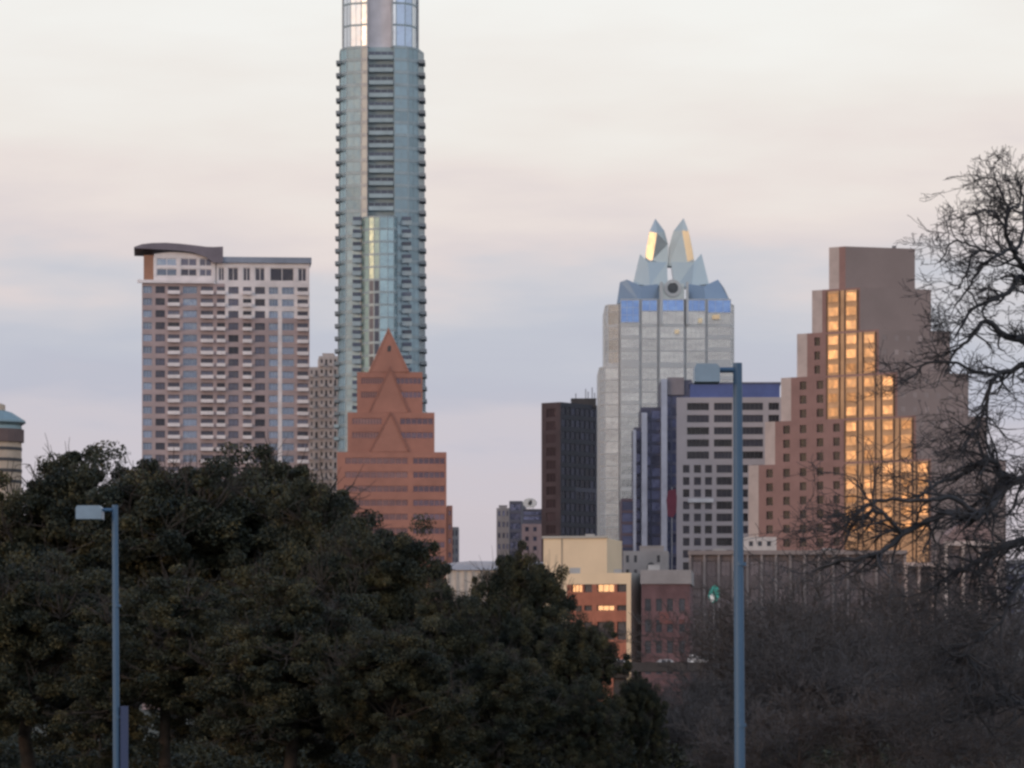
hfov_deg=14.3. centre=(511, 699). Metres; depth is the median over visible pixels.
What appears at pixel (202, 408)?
window
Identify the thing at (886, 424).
gold window
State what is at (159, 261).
window
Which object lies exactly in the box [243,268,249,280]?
window
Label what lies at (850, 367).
gold window
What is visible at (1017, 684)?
bare tree
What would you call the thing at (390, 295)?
bay window
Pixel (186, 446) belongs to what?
window
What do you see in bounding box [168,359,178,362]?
window
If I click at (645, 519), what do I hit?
office tower
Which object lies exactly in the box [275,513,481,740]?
oak tree
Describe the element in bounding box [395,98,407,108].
window
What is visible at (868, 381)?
gold window
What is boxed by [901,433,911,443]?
gold window
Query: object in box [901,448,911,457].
gold window
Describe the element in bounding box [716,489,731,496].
window
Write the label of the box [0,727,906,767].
undergrowth
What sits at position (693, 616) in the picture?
window
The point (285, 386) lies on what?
window
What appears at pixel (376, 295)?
bay window
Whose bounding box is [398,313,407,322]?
window
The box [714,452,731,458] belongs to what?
window
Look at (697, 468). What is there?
window
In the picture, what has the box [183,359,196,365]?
window
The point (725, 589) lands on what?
window
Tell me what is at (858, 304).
office tower
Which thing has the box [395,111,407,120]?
window
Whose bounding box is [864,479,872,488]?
gold window
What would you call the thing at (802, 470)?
window
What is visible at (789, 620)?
bare tree
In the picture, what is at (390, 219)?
bay window
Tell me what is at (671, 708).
bare tree
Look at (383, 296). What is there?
bay window
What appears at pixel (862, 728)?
bare tree
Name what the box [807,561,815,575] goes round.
window
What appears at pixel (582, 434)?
window
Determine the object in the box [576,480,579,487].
window
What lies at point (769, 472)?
window
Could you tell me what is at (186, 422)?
window
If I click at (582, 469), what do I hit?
window
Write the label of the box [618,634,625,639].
window
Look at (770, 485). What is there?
window
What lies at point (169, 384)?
window
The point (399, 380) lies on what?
ribbon window
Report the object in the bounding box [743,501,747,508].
window
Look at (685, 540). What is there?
window
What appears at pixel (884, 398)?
gold window
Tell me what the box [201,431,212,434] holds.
window
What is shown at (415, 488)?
ribbon window
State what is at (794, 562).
window
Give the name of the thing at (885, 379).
gold window
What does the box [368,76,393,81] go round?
window
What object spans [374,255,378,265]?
bay window
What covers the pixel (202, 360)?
window
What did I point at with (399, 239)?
window
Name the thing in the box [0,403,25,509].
round tower
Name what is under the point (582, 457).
window
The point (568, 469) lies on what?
office tower
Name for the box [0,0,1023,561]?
sky
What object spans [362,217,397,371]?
bay window
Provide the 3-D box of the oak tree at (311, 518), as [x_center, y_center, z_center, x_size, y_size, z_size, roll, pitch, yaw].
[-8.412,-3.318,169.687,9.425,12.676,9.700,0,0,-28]
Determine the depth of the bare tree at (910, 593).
239.00 m
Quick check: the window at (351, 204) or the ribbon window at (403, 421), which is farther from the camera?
the window at (351, 204)
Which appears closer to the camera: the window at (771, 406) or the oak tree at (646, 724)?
the oak tree at (646, 724)
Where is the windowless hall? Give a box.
[542,536,621,607]
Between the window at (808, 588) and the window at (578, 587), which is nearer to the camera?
the window at (578, 587)
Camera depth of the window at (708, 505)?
1119.86 m
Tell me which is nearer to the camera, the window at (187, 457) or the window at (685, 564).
the window at (685, 564)
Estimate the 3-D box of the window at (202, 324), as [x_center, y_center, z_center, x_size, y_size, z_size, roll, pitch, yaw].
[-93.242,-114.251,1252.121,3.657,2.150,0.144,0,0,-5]
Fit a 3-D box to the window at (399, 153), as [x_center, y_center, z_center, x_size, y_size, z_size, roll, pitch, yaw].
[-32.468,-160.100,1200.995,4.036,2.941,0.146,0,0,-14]
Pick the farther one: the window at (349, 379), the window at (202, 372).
the window at (202, 372)
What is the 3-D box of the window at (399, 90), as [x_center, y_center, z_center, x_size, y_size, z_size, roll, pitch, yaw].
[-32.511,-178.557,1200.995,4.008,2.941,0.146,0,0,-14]
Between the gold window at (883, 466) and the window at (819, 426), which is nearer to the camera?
the gold window at (883, 466)
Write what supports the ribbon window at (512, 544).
in the office building at (515, 518)
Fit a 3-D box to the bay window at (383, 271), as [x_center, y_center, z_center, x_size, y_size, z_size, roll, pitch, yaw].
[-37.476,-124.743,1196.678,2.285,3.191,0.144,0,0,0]
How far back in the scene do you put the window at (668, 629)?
841.81 m
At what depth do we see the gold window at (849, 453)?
1043.31 m
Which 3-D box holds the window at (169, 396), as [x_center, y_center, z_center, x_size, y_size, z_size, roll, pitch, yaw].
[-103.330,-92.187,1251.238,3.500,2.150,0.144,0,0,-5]
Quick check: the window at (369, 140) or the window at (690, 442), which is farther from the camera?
the window at (369, 140)
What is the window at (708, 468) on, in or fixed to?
in the office building at (704, 466)
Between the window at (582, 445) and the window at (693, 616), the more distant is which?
the window at (582, 445)
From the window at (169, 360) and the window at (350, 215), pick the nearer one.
the window at (350, 215)
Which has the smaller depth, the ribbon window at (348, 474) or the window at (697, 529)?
the ribbon window at (348, 474)
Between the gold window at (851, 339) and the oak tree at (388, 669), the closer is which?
the oak tree at (388, 669)
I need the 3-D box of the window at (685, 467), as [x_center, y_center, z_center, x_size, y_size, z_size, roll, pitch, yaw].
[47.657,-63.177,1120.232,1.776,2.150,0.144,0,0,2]
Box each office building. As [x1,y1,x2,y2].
[337,327,451,587]
[452,527,458,562]
[496,505,508,556]
[509,501,525,556]
[522,509,540,561]
[676,382,780,569]
[1006,560,1023,658]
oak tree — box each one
[0,434,147,739]
[0,548,135,767]
[43,556,279,767]
[48,440,321,746]
[173,564,398,767]
[197,433,390,740]
[214,471,413,743]
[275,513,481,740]
[309,615,489,767]
[391,575,522,767]
[434,637,572,767]
[458,533,580,767]
[530,607,635,767]
[551,672,629,767]
[611,666,671,767]
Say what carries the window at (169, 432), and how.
in the apartment tower at (225, 357)
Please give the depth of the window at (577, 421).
1367.90 m
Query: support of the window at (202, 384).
in the apartment tower at (225, 357)
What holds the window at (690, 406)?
in the office building at (704, 466)
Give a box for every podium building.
[688,550,906,710]
[901,562,936,654]
[937,521,999,646]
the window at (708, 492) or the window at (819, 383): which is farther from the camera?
the window at (708, 492)
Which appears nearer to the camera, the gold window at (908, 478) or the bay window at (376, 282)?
the gold window at (908, 478)
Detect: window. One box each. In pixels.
[156,258,176,265]
[156,268,176,275]
[168,286,178,289]
[168,298,178,301]
[168,310,178,313]
[168,322,178,326]
[168,334,178,338]
[168,347,178,350]
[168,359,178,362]
[168,371,178,374]
[168,383,178,386]
[168,395,178,398]
[168,407,178,410]
[168,419,178,422]
[168,431,178,434]
[168,443,178,446]
[168,455,178,458]
[180,258,196,265]
[180,269,196,275]
[183,286,196,292]
[183,298,196,305]
[183,311,196,317]
[183,323,196,329]
[183,335,196,341]
[183,347,196,353]
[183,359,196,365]
[183,371,196,377]
[183,383,196,389]
[183,395,196,401]
[183,407,196,413]
[183,419,196,425]
[183,431,196,437]
[183,443,196,449]
[183,455,195,461]
[199,258,211,265]
[199,269,211,275]
[201,287,212,290]
[201,299,212,302]
[201,311,212,314]
[201,323,212,326]
[201,335,212,338]
[201,347,212,350]
[201,359,212,362]
[201,371,212,374]
[201,383,212,386]
[201,395,212,398]
[201,407,212,410]
[201,419,212,422]
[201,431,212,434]
[201,443,212,446]
[201,455,212,458]
[218,267,223,280]
[228,268,237,280]
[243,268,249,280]
[255,268,264,280]
[270,268,293,280]
[282,287,293,293]
[282,299,293,305]
[282,311,293,317]
[282,323,293,329]
[282,335,293,341]
[282,347,293,353]
[282,359,293,365]
[282,371,293,377]
[282,383,293,389]
[282,395,293,401]
[282,407,293,413]
[282,419,293,425]
[282,431,293,437]
[282,443,293,449]
[282,455,293,461]
[297,287,307,290]
[297,299,307,303]
[297,311,307,315]
[298,268,305,281]
[345,458,407,463]
[345,472,407,477]
[345,486,407,491]
[346,237,359,247]
[346,250,359,259]
[346,263,359,272]
[346,275,359,284]
[346,288,359,297]
[346,300,359,309]
[346,313,359,322]
[346,325,359,335]
[346,338,359,347]
[346,351,359,360]
[346,363,359,372]
[346,376,356,385]
[346,388,356,397]
[346,401,356,410]
[347,48,360,58]
[347,61,360,70]
[347,74,360,83]
[347,86,360,96]
[347,99,360,108]
[347,111,360,121]
[347,124,360,133]
[347,136,360,146]
[347,149,359,158]
[347,162,359,171]
[347,174,359,184]
[347,187,359,196]
[347,199,359,209]
[347,212,359,221]
[347,225,359,234]
[352,418,381,424]
[352,432,378,438]
[353,514,407,519]
[354,500,407,505]
[361,378,383,383]
[361,391,377,397]
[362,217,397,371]
[368,51,393,56]
[368,64,393,69]
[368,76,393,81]
[368,89,393,94]
[368,102,393,106]
[368,114,393,119]
[368,127,393,132]
[368,139,393,144]
[368,152,393,157]
[368,165,393,169]
[368,177,393,182]
[368,190,393,194]
[368,202,393,207]
[371,528,407,533]
[374,217,378,227]
[374,230,378,240]
[374,242,378,252]
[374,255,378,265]
[374,268,378,278]
[374,280,378,290]
[374,293,378,303]
[374,305,378,315]
[374,318,378,328]
[374,331,378,341]
[374,343,378,353]
[380,217,387,227]
[380,230,387,240]
[380,242,387,252]
[380,255,387,265]
[380,268,387,277]
[380,280,387,290]
[380,293,387,303]
[380,305,387,315]
[380,318,387,328]
[380,331,386,341]
[388,217,393,227]
[388,230,393,240]
[388,242,393,252]
[388,255,393,265]
[388,268,393,278]
[388,280,393,290]
[388,293,393,303]
[388,305,393,316]
[388,318,393,328]
[394,48,407,57]
[394,61,407,70]
[394,73,407,83]
[395,86,407,95]
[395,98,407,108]
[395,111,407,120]
[395,124,407,133]
[395,136,407,146]
[395,149,407,158]
[395,161,407,171]
[395,174,407,183]
[395,187,407,196]
[395,199,407,208]
[395,212,407,221]
[396,378,420,383]
[397,224,407,233]
[397,237,407,246]
[397,250,407,259]
[397,262,407,271]
[397,275,407,284]
[397,287,407,296]
[398,300,407,309]
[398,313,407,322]
[398,325,408,334]
[398,338,408,347]
[400,418,432,424]
[401,392,420,397]
[401,432,432,438]
[413,458,444,463]
[413,472,444,477]
[413,486,444,491]
[413,500,444,505]
[413,514,444,519]
[413,528,444,533]
[423,542,444,547]
[431,556,444,561]
[510,504,520,509]
[510,513,520,519]
[510,523,520,528]
[510,532,520,538]
[510,542,517,547]
[523,512,540,514]
[523,517,540,519]
[547,408,555,416]
[547,421,555,429]
[547,434,555,442]
[547,447,555,455]
[547,460,555,468]
[547,473,555,481]
[547,486,555,494]
[547,499,555,507]
[547,512,555,520]
[547,525,555,533]
[571,408,574,415]
[571,467,574,474]
[571,479,574,486]
[571,491,574,498]
[571,503,574,510]
[571,515,574,522]
[571,527,574,534]
[572,584,581,591]
[573,605,581,610]
[576,408,579,415]
[576,420,579,427]
[576,432,579,439]
[576,444,579,451]
[576,456,579,463]
[576,468,579,475]
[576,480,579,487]
[576,492,579,499]
[576,527,579,534]
[581,432,584,439]
[581,444,584,451]
[581,456,584,463]
[581,468,584,475]
[581,480,584,487]
[581,492,584,499]
[581,504,584,511]
[581,516,584,523]
[581,528,584,535]
[585,584,591,591]
[585,605,591,610]
[598,584,613,591]
[598,605,613,610]
[598,622,613,633]
[618,584,625,591]
[618,605,625,610]
[618,622,625,633]
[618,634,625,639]
[645,599,650,610]
[645,620,650,631]
[645,641,650,652]
[656,599,661,610]
[656,620,661,631]
[656,641,661,652]
[667,599,672,610]
[667,624,672,631]
[667,641,672,652]
[679,599,684,610]
[679,620,684,631]
[683,465,688,472]
[683,477,688,484]
[683,489,688,496]
[683,502,688,508]
[683,514,688,520]
[683,526,688,533]
[683,538,688,545]
[683,550,688,557]
[683,562,688,569]
[687,403,708,409]
[687,415,708,421]
[687,427,708,434]
[687,439,708,446]
[687,452,708,458]
[693,561,701,575]
[693,589,701,603]
[693,616,701,631]
[694,465,700,472]
[694,477,700,484]
[694,489,700,496]
[694,502,700,508]
[694,514,700,520]
[694,526,700,533]
[694,538,700,545]
[705,465,711,472]
[705,477,711,484]
[705,489,711,496]
[705,502,711,508]
[705,514,711,520]
[705,526,711,533]
[705,538,711,545]
[707,561,715,575]
[714,403,731,409]
[714,415,731,421]
[714,427,731,434]
[714,439,731,446]
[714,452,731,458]
[716,465,731,472]
[716,477,731,484]
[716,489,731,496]
[716,501,731,508]
[716,514,731,520]
[716,526,731,533]
[716,538,731,545]
[721,561,729,575]
[721,589,729,603]
[742,403,762,409]
[742,415,762,421]
[743,427,762,433]
[743,439,762,446]
[743,451,762,458]
[743,465,747,472]
[743,477,747,484]
[743,489,747,496]
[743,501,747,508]
[743,514,747,520]
[743,526,747,533]
[750,561,758,575]
[750,589,758,603]
[764,561,772,575]
[764,589,772,603]
[767,469,772,477]
[767,483,772,491]
[767,497,772,505]
[767,511,772,519]
[767,525,772,532]
[768,403,778,409]
[768,415,778,421]
[778,561,787,575]
[778,589,787,603]
[784,426,789,433]
[784,440,789,447]
[784,454,789,461]
[784,469,789,476]
[784,483,789,490]
[784,497,789,504]
[784,511,789,518]
[784,525,789,532]
[784,539,789,546]
[793,561,801,575]
[793,589,801,603]
[800,382,805,389]
[800,396,805,403]
[800,410,805,417]
[800,425,805,432]
[800,439,805,446]
[800,453,805,460]
[800,468,805,475]
[800,482,805,489]
[800,496,805,504]
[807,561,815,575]
[807,588,815,603]
[815,338,819,345]
[815,352,819,359]
[815,366,819,373]
[817,381,822,388]
[817,395,822,402]
[817,409,822,416]
[817,424,822,432]
[817,438,822,446]
[817,452,822,460]
[817,482,822,489]
[817,496,822,503]
[817,538,822,545]
[821,561,830,575]
[821,588,830,603]
[828,292,838,302]
[828,306,838,316]
[828,320,838,330]
[828,335,838,345]
[828,349,838,359]
[828,363,838,373]
[828,379,838,388]
[828,393,838,402]
[828,407,838,416]
[834,424,839,431]
[834,438,839,445]
[834,452,839,459]
[834,467,839,474]
[834,481,839,488]
[834,495,839,502]
[836,562,844,575]
[836,588,844,603]
[846,291,856,301]
[846,305,856,315]
[846,319,856,329]
[846,334,856,344]
[846,348,856,358]
[846,362,856,372]
[846,378,856,387]
[846,392,856,401]
[846,406,856,416]
[846,421,856,431]
[846,436,856,445]
[846,450,856,459]
[846,465,856,475]
[846,479,856,489]
[846,493,856,503]
[850,562,858,575]
[850,588,858,603]
[864,333,874,343]
[864,347,874,357]
[864,361,874,371]
[864,377,874,386]
[864,391,874,401]
[864,405,874,415]
[864,421,874,430]
[864,435,874,445]
[864,449,874,459]
[864,464,874,474]
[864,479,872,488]
[864,493,874,502]
[865,561,873,575]
[865,588,873,603]
[879,561,887,575]
[882,376,892,386]
[882,390,892,400]
[882,404,892,414]
[882,420,892,430]
[882,434,892,444]
[882,448,892,458]
[882,464,892,473]
[882,478,892,488]
[882,492,892,502]
[882,506,892,516]
[893,561,901,575]
[894,335,898,340]
[894,349,898,354]
[901,419,911,429]
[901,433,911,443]
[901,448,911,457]
[901,463,911,473]
[901,477,911,487]
[901,506,911,515]
[901,520,911,528]
[906,335,910,340]
[908,573,916,587]
[917,463,927,472]
[917,477,927,486]
[917,505,927,515]
[920,435,1001,540]
[921,573,929,588]
[949,552,959,568]
[966,552,976,568]
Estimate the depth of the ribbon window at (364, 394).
1053.55 m
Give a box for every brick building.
[567,573,640,700]
[640,570,693,707]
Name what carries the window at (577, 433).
in the office tower at (568, 469)
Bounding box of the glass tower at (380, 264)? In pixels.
[334,0,426,451]
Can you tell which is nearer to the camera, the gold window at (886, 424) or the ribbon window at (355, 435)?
the gold window at (886, 424)
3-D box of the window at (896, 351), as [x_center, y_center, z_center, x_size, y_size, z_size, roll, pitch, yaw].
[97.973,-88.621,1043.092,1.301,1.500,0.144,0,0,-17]
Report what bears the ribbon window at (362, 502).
in the office building at (390, 435)
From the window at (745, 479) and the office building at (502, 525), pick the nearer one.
the window at (745, 479)
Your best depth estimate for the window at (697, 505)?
1120.13 m
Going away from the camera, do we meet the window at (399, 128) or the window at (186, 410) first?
the window at (399, 128)
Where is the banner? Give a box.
[666,489,676,516]
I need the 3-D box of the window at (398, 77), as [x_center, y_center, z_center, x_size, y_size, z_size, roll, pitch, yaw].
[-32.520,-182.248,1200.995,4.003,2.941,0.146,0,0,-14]
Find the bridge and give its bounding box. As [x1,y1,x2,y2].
[610,662,1018,716]
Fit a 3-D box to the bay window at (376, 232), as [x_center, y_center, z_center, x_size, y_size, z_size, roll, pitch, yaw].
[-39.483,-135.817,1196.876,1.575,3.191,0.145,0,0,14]
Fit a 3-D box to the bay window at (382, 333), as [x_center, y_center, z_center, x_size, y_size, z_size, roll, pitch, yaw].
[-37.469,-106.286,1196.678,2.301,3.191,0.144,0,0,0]
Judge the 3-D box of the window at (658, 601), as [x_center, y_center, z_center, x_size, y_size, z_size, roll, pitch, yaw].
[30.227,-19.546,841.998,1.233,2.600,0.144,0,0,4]
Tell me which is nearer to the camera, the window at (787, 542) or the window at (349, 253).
the window at (787, 542)
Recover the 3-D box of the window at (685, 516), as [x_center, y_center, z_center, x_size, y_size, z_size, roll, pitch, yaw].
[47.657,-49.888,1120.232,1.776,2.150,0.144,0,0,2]
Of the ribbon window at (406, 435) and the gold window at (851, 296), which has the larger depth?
the ribbon window at (406, 435)
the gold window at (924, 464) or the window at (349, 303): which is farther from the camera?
the window at (349, 303)
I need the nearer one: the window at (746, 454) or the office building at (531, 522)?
the window at (746, 454)
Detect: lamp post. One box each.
[76,505,127,767]
[693,363,745,767]
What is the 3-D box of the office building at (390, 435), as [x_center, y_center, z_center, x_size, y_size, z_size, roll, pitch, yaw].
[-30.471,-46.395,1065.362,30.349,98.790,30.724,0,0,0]
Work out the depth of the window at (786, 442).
1054.71 m
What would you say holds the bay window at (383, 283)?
in the glass tower at (380, 264)
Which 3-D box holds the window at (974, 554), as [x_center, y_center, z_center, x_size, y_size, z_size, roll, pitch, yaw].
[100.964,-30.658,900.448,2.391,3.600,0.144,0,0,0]
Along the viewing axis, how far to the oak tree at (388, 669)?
127.16 m
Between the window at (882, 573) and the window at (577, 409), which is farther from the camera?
the window at (577, 409)
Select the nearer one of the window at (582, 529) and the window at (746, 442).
the window at (746, 442)
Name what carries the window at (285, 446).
in the apartment tower at (225, 357)
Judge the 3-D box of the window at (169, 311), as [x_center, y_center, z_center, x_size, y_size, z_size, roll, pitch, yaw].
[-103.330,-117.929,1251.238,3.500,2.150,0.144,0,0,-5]
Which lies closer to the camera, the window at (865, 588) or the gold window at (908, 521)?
the window at (865, 588)
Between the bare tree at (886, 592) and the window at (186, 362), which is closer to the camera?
the bare tree at (886, 592)
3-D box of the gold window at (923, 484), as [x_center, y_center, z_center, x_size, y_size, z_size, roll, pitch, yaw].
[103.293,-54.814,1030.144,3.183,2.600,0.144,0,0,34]
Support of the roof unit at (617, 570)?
on the brick building at (602, 598)
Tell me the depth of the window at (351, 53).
1201.72 m
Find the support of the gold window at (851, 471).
in the office tower at (858, 304)
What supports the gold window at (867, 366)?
in the office tower at (858, 304)
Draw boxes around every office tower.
[541,387,596,561]
[597,218,733,539]
[619,377,691,572]
[748,246,1005,647]
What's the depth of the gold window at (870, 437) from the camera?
1040.51 m
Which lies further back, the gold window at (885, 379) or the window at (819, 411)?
the window at (819, 411)
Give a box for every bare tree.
[609,671,725,767]
[613,571,799,728]
[634,665,792,767]
[637,668,718,764]
[658,621,850,741]
[660,574,825,729]
[661,680,818,767]
[664,665,899,767]
[672,556,924,725]
[672,666,733,726]
[707,610,955,744]
[731,144,1023,767]
[744,561,986,735]
[779,553,1006,724]
[780,661,1001,767]
[785,606,1022,767]
[788,563,1023,750]
[836,609,1023,767]
[837,545,1023,721]
[910,542,1023,720]
[919,601,1023,759]
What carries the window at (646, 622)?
in the brick building at (667, 586)
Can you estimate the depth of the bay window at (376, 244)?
1197.04 m
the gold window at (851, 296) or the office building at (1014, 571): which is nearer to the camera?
the gold window at (851, 296)
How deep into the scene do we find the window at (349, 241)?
1202.02 m
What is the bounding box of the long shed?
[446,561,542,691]
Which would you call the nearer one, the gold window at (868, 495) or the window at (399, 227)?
the gold window at (868, 495)
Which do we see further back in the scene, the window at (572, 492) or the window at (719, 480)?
the window at (572, 492)
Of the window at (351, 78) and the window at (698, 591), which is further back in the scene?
the window at (351, 78)
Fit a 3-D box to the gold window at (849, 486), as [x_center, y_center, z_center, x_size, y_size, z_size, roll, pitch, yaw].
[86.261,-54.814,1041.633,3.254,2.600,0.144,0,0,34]
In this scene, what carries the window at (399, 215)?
in the glass tower at (380, 264)
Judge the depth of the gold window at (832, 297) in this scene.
1049.95 m
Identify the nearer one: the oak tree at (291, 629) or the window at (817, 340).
the oak tree at (291, 629)
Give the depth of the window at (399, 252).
1200.84 m
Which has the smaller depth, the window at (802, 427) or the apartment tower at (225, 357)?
the window at (802, 427)
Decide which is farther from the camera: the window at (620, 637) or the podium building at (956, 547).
the podium building at (956, 547)
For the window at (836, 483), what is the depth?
1044.59 m
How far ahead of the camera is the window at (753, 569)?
959.97 m
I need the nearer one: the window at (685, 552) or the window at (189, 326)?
the window at (685, 552)
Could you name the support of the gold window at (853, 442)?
in the office tower at (858, 304)
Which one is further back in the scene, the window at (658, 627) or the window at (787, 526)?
the window at (787, 526)
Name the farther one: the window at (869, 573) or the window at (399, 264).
the window at (399, 264)
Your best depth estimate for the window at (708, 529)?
1119.86 m
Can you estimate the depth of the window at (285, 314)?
1254.18 m
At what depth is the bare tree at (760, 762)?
129.53 m
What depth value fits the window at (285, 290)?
1254.18 m
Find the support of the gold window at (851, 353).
in the office tower at (858, 304)
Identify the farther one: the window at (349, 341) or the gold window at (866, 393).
the window at (349, 341)
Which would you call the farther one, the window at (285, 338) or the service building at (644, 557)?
the window at (285, 338)
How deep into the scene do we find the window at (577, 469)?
1368.06 m
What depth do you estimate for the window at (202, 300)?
1252.04 m
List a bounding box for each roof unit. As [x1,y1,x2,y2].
[569,568,579,572]
[614,569,621,572]
[648,565,659,569]
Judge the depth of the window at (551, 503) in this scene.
1362.40 m
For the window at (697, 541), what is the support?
in the office building at (704, 466)
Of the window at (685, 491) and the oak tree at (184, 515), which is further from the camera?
the window at (685, 491)
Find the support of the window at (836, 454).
in the office tower at (858, 304)
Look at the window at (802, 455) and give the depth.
1052.01 m
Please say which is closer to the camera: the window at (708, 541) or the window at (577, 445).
the window at (708, 541)
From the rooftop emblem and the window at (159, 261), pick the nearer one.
the window at (159, 261)
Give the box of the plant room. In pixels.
[743,537,775,549]
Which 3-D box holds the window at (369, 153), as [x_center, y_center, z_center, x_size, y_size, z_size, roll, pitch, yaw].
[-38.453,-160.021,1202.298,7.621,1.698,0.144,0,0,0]
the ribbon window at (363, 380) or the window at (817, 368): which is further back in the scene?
the ribbon window at (363, 380)
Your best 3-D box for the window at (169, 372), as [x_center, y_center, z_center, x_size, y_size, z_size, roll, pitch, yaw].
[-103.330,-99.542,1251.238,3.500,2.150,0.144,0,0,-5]
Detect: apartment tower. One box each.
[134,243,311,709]
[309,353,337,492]
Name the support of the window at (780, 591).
in the podium building at (705, 566)
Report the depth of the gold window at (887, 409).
1038.74 m
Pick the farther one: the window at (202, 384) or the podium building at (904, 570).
the window at (202, 384)
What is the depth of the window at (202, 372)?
1252.04 m
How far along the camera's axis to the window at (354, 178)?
1201.72 m
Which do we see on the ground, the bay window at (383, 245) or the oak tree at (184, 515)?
the oak tree at (184, 515)
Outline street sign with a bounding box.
[709,585,718,701]
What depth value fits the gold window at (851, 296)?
1046.88 m
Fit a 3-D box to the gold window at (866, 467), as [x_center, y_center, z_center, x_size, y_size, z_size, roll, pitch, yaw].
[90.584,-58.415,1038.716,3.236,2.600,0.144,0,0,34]
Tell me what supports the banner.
attached to the office tower at (645, 519)
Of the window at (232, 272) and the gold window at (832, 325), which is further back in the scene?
the window at (232, 272)
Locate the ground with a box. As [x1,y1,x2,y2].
[33,704,1020,767]
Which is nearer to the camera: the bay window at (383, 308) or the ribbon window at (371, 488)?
the ribbon window at (371, 488)
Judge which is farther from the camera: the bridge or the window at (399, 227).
the window at (399, 227)
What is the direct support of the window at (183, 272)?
in the apartment tower at (225, 357)
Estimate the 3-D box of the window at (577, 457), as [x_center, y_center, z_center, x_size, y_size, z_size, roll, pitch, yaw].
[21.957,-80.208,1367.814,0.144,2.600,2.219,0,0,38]
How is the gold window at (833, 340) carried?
in the office tower at (858, 304)
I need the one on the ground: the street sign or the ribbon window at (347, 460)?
the street sign
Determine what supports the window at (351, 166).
in the glass tower at (380, 264)
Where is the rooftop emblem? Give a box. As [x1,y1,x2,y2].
[523,498,536,508]
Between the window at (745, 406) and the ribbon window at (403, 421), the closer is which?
the ribbon window at (403, 421)
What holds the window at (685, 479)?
in the office building at (704, 466)
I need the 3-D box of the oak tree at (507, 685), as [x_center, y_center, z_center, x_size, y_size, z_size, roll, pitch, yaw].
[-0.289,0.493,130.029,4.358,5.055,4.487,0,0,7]
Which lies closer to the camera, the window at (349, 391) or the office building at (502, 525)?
the window at (349, 391)
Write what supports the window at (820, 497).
in the office tower at (858, 304)
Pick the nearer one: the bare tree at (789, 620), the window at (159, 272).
the bare tree at (789, 620)
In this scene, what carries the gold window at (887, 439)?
in the office tower at (858, 304)
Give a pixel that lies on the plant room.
(753, 544)
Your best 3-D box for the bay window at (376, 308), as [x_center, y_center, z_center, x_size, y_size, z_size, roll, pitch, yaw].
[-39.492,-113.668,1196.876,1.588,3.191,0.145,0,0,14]
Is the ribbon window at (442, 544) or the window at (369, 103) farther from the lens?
the window at (369, 103)
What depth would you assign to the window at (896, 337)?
1043.06 m
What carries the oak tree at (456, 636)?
on the ground
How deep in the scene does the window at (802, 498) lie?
1050.21 m
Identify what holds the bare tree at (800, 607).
on the ground
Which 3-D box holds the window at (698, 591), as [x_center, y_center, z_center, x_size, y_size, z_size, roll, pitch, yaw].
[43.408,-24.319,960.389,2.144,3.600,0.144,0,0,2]
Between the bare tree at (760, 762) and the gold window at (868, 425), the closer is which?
the bare tree at (760, 762)
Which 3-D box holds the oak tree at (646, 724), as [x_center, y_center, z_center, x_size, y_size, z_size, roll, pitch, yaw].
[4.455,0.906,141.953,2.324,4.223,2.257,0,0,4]
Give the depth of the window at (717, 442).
1119.86 m
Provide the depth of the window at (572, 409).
1365.89 m
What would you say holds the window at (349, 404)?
in the glass tower at (380, 264)
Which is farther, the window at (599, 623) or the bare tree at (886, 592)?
the window at (599, 623)
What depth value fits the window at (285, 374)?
1254.18 m
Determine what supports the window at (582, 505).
in the office tower at (568, 469)
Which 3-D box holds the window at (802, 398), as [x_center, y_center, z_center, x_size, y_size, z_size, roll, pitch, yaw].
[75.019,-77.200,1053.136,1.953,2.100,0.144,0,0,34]
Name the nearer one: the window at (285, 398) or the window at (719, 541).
the window at (719, 541)
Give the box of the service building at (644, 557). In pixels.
[623,546,668,675]
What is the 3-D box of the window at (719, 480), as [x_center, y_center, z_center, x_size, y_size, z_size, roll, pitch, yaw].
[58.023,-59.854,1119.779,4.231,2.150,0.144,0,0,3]
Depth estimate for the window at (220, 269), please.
1252.34 m
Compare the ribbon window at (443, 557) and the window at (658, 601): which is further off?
the ribbon window at (443, 557)
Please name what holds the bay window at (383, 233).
in the glass tower at (380, 264)
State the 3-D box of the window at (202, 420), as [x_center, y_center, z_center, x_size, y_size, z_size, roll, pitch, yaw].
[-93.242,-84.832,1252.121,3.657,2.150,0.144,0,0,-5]
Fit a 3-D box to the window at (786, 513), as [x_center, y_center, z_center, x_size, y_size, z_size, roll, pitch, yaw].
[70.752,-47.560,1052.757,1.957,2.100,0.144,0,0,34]

